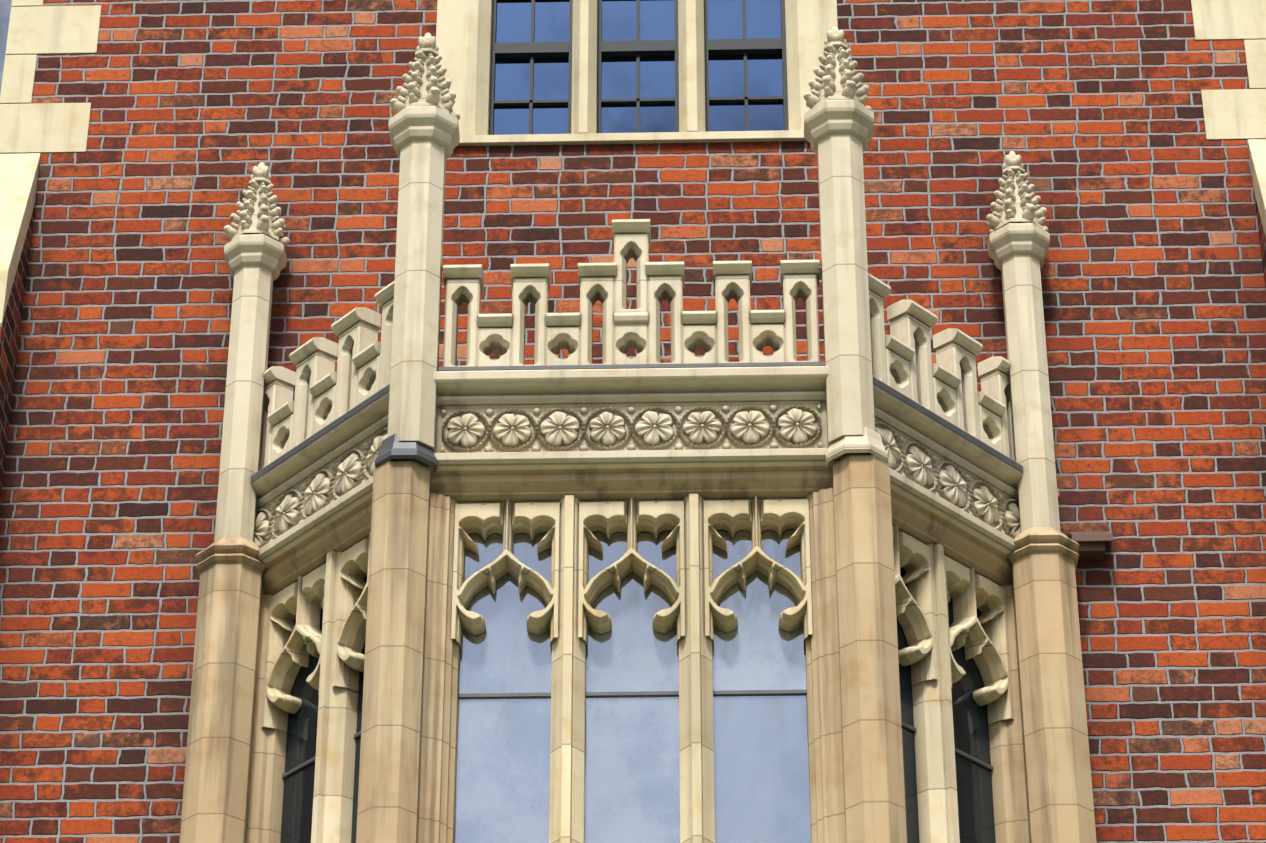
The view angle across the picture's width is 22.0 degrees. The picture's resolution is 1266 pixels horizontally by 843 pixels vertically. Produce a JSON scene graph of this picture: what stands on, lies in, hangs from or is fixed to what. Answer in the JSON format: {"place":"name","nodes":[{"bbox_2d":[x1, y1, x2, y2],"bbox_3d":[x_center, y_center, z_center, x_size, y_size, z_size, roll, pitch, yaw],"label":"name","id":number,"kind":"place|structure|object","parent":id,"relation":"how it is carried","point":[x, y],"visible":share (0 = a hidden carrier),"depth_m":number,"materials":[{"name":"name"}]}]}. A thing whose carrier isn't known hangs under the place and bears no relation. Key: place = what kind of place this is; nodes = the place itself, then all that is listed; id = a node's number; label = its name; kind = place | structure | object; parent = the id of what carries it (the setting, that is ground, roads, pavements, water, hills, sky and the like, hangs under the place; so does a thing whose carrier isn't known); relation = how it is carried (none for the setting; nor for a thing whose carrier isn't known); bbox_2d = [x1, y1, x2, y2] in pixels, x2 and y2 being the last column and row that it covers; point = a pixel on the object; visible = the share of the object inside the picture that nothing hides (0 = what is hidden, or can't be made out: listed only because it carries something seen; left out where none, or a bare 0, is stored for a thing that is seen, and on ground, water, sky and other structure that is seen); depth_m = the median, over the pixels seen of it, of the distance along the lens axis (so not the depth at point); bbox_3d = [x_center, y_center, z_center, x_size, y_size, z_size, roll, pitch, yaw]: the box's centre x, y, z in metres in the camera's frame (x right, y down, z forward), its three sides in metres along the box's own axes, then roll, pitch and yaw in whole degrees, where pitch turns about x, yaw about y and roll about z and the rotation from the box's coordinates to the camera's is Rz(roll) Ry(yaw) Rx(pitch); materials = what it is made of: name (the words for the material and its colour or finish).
{"place":"outdoors","nodes":[
{"label":"outdoors","id":0,"kind":"place"},
{"bbox_2d":[0,0,11,92],"label":"sky","id":1,"kind":"structure","parent":0,"point":[5,5],"materials":[{"name":"blue"}]},
{"bbox_2d":[0,0,1265,842],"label":"brick wall","id":2,"kind":"structure","parent":0,"point":[114,336],"depth_m":15.61,"materials":[{"name":"red brick"}]},
{"bbox_2d":[0,0,1265,323],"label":"trim","id":3,"kind":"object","parent":2,"relation":"attached to","point":[30,132],"visible":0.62,"depth_m":16.25,"materials":[{"name":"stone"}]},
{"bbox_2d":[493,0,783,134],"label":"glass","id":4,"kind":"object","parent":3,"relation":"attached to","point":[657,73],"depth_m":16.48,"materials":[{"name":"blue glass"}]},
{"bbox_2d":[489,0,788,134],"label":"casements","id":5,"kind":"object","parent":3,"relation":"in","point":[638,48],"visible":0.62,"depth_m":16.50,"materials":[{"name":"black metal"}]},
{"bbox_2d":[179,455,1096,842],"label":"bay window surround","id":6,"kind":"object","parent":2,"relation":"attached to","point":[859,509],"visible":0.88,"depth_m":13.88,"materials":[{"name":"beige stone"}]},
{"bbox_2d":[454,529,810,842],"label":"bay glass","id":7,"kind":"object","parent":6,"relation":"attached to","point":[632,777],"depth_m":13.52,"materials":[{"name":"blue glass"}]},
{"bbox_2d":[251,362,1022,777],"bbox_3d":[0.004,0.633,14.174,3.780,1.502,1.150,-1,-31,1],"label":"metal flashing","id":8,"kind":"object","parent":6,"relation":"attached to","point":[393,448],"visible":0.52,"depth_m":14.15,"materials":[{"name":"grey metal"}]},
{"bbox_2d":[214,41,1060,563],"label":"parapet","id":9,"kind":"structure","parent":6,"relation":"on","point":[840,405],"depth_m":14.38,"materials":[{"name":"beige stone"}]},
{"bbox_2d":[224,26,1047,246],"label":"finials","id":10,"kind":"object","parent":9,"relation":"attached to","point":[851,83],"visible":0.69,"depth_m":15.05,"materials":[{"name":"stone"}]},
{"bbox_2d":[261,494,1013,842],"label":"window tracery","id":11,"kind":"object","parent":6,"relation":"attached to","point":[335,586],"visible":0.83,"depth_m":13.85,"materials":[{"name":"stone"}]},
{"bbox_2d":[280,567,995,842],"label":"side windows","id":12,"kind":"structure","parent":6,"relation":"attached to","point":[974,783],"depth_m":14.10,"materials":[{"name":"glass"}]},
{"bbox_2d":[1068,531,1112,559],"bbox_3d":[2.074,0.535,14.774,0.185,0.145,0.115,-1,-31,1],"label":"gutter","id":13,"kind":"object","parent":2,"relation":"attached to","point":[1092,545],"depth_m":14.72,"materials":[{"name":"brown metal"}]}
]}

